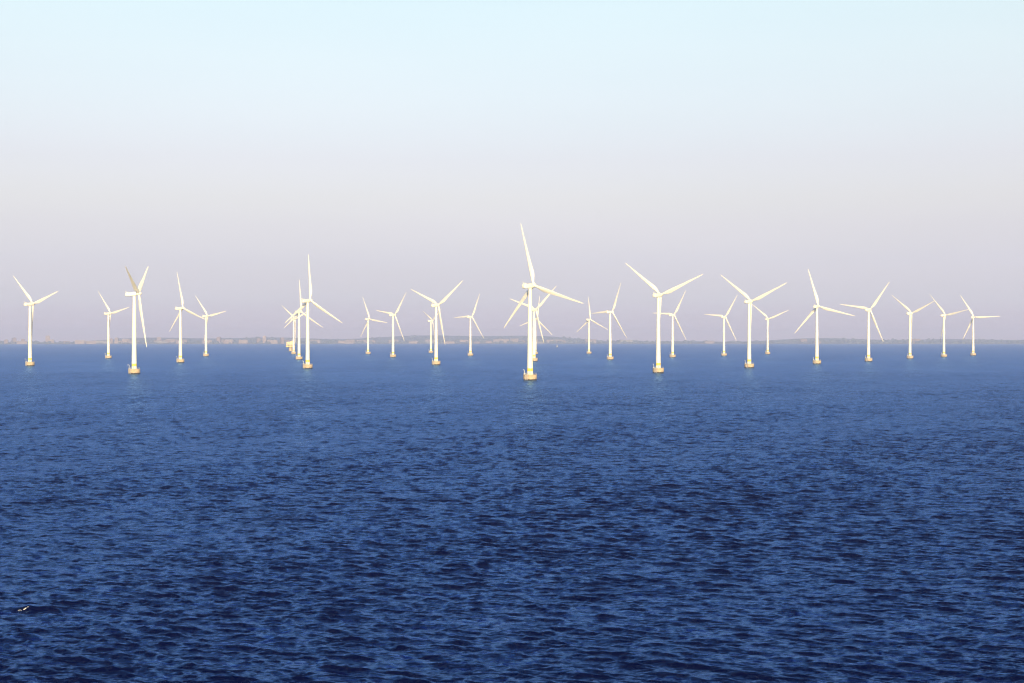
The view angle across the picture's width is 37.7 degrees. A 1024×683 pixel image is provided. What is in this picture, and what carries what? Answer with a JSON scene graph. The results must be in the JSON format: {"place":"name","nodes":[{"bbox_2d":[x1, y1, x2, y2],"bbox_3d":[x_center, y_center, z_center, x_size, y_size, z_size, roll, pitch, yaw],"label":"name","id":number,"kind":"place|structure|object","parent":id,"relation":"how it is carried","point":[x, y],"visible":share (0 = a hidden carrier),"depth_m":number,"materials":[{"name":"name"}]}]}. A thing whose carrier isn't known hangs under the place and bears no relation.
{"place":"outdoors","nodes":[
{"label":"outdoors","id":0,"kind":"place"},
{"bbox_2d":[0,344,1023,682],"bbox_3d":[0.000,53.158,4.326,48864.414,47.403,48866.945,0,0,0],"label":"sea","id":1,"kind":"structure","parent":0,"point":[458,514],"depth_m":255.48,"materials":[{"name":"liquid"}]},
{"bbox_2d":[14,277,57,365],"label":"wind turbine","id":2,"kind":"object","parent":1,"relation":"in","point":[30,362],"visible":0.97,"depth_m":1651.61,"materials":[{"name":"metal"}]},
{"bbox_2d":[98,291,128,357],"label":"wind turbine","id":3,"kind":"object","parent":1,"relation":"in","point":[108,335],"visible":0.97,"depth_m":2274.22,"materials":[{"name":"metal"}]},
{"bbox_2d":[125,266,147,373],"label":"wind turbine","id":4,"kind":"object","parent":1,"relation":"in","point":[134,369],"visible":0.96,"depth_m":1277.84,"materials":[{"name":"metal"}]},
{"bbox_2d":[169,274,205,361],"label":"wind turbine","id":5,"kind":"object","parent":1,"relation":"in","point":[180,309],"visible":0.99,"depth_m":1880.74,"materials":[{"name":"metal"}]},
{"bbox_2d":[196,297,224,355],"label":"wind turbine","id":6,"kind":"object","parent":1,"relation":"in","point":[206,316],"visible":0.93,"depth_m":2547.15,"materials":[{"name":"metal"}]},
{"bbox_2d":[286,341,292,350],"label":"transformer platform","id":7,"kind":"structure","parent":1,"relation":"in","point":[289,344],"depth_m":3623.01,"materials":[{"name":"concrete"}]},
{"bbox_2d":[284,308,305,353],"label":"wind turbine","id":8,"kind":"object","parent":1,"relation":"in","point":[294,341],"visible":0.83,"depth_m":2940.34,"materials":[{"name":"metal"}]},
{"bbox_2d":[284,280,321,359],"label":"wind turbine","id":9,"kind":"object","parent":1,"relation":"in","point":[299,357],"visible":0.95,"depth_m":2146.86,"materials":[{"name":"metal"}]},
{"bbox_2d":[285,255,341,367],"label":"wind turbine","id":10,"kind":"object","parent":1,"relation":"in","point":[306,304],"visible":0.98,"depth_m":1504.08,"materials":[{"name":"metal"}]},
{"bbox_2d":[361,299,386,353],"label":"wind turbine","id":11,"kind":"object","parent":1,"relation":"in","point":[367,325],"visible":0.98,"depth_m":2915.17,"materials":[{"name":"metal"}]},
{"bbox_2d":[376,293,405,356],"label":"wind turbine","id":12,"kind":"object","parent":1,"relation":"in","point":[392,315],"visible":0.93,"depth_m":2419.00,"materials":[{"name":"metal"}]},
{"bbox_2d":[423,308,441,352],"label":"wind turbine","id":13,"kind":"object","parent":1,"relation":"in","point":[430,321],"visible":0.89,"depth_m":3167.82,"materials":[{"name":"metal"}]},
{"bbox_2d":[411,281,461,364],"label":"wind turbine","id":14,"kind":"object","parent":1,"relation":"in","point":[435,361],"visible":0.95,"depth_m":1714.01,"materials":[{"name":"metal"}]},
{"bbox_2d":[454,294,483,355],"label":"wind turbine","id":15,"kind":"object","parent":1,"relation":"in","point":[470,353],"visible":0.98,"depth_m":2617.15,"materials":[{"name":"metal"}]},
{"bbox_2d":[511,288,554,360],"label":"wind turbine","id":16,"kind":"object","parent":1,"relation":"in","point":[534,310],"visible":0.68,"depth_m":1981.01,"materials":[{"name":"metal"}]},
{"bbox_2d":[521,297,548,353],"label":"wind turbine","id":17,"kind":"object","parent":1,"relation":"in","point":[536,351],"visible":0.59,"depth_m":2908.47,"materials":[{"name":"metal"}]},
{"bbox_2d":[504,225,581,379],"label":"wind turbine","id":18,"kind":"object","parent":1,"relation":"in","point":[529,375],"visible":0.98,"depth_m":1080.17,"materials":[{"name":"metal"}]},
{"bbox_2d":[577,298,607,353],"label":"wind turbine","id":19,"kind":"object","parent":1,"relation":"in","point":[588,322],"visible":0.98,"depth_m":2990.50,"materials":[{"name":"metal"}]},
{"bbox_2d":[591,284,626,359],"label":"wind turbine","id":20,"kind":"object","parent":1,"relation":"in","point":[609,357],"visible":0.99,"depth_m":2139.20,"materials":[{"name":"metal"}]},
{"bbox_2d":[626,263,702,372],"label":"wind turbine","id":21,"kind":"object","parent":1,"relation":"in","point":[658,368],"visible":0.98,"depth_m":1313.23,"materials":[{"name":"metal"}]},
{"bbox_2d":[655,291,685,356],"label":"wind turbine","id":22,"kind":"object","parent":1,"relation":"in","point":[672,340],"visible":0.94,"depth_m":2405.83,"materials":[{"name":"metal"}]},
{"bbox_2d":[705,296,736,355],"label":"wind turbine","id":23,"kind":"object","parent":1,"relation":"in","point":[724,317],"visible":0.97,"depth_m":2616.55,"materials":[{"name":"metal"}]},
{"bbox_2d":[721,275,785,367],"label":"wind turbine","id":24,"kind":"object","parent":1,"relation":"in","point":[749,301],"visible":0.98,"depth_m":1539.38,"materials":[{"name":"metal"}]},
{"bbox_2d":[752,304,787,353],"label":"wind turbine","id":25,"kind":"object","parent":1,"relation":"in","point":[767,319],"visible":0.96,"depth_m":2894.55,"materials":[{"name":"metal"}]},
{"bbox_2d":[794,270,853,363],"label":"wind turbine","id":26,"kind":"object","parent":1,"relation":"in","point":[817,360],"visible":0.98,"depth_m":1777.87,"materials":[{"name":"metal"}]},
{"bbox_2d":[841,283,888,360],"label":"wind turbine","id":27,"kind":"object","parent":1,"relation":"in","point":[868,358],"visible":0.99,"depth_m":1975.97,"materials":[{"name":"metal"}]},
{"bbox_2d":[893,296,933,358],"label":"wind turbine","id":28,"kind":"object","parent":1,"relation":"in","point":[909,313],"visible":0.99,"depth_m":2252.76,"materials":[{"name":"metal"}]},
{"bbox_2d":[930,295,968,356],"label":"wind turbine","id":29,"kind":"object","parent":1,"relation":"in","point":[944,315],"visible":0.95,"depth_m":2447.91,"materials":[{"name":"metal"}]},
{"bbox_2d":[960,295,998,355],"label":"wind turbine","id":30,"kind":"object","parent":1,"relation":"in","point":[972,322],"visible":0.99,"depth_m":2666.55,"materials":[{"name":"metal"}]},
{"bbox_2d":[0,0,1023,341],"label":"sky","id":31,"kind":"structure","parent":0,"point":[399,147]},
{"bbox_2d":[3,335,1022,343],"bbox_3d":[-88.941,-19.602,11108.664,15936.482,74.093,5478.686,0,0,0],"label":"shore","id":32,"kind":"structure","parent":0,"point":[405,339],"depth_m":11909.01,"materials":[{"name":"grey"}]},
{"bbox_2d":[17,341,26,343],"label":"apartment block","id":33,"kind":"structure","parent":32,"relation":"on","point":[21,342],"depth_m":9813.27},
{"bbox_2d":[75,340,84,343],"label":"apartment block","id":34,"kind":"structure","parent":32,"relation":"on","point":[79,341],"depth_m":9880.44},
{"bbox_2d":[86,341,95,343],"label":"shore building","id":35,"kind":"structure","parent":32,"relation":"on","point":[90,342],"depth_m":9912.22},
{"bbox_2d":[238,339,247,343],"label":"apartment block","id":36,"kind":"structure","parent":32,"relation":"on","point":[240,341],"depth_m":10179.60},
{"bbox_2d":[268,340,277,343],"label":"apartment block","id":37,"kind":"structure","parent":32,"relation":"on","point":[274,341],"depth_m":10221.58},
{"bbox_2d":[344,341,353,343],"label":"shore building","id":38,"kind":"structure","parent":32,"relation":"on","point":[348,342],"depth_m":10571.42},
{"bbox_2d":[443,341,453,343],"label":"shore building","id":39,"kind":"structure","parent":32,"relation":"on","point":[449,342],"depth_m":10749.64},
{"bbox_2d":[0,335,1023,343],"bbox_3d":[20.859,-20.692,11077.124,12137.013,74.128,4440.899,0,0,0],"label":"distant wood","id":40,"kind":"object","parent":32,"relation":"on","point":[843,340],"visible":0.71,"depth_m":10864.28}
]}

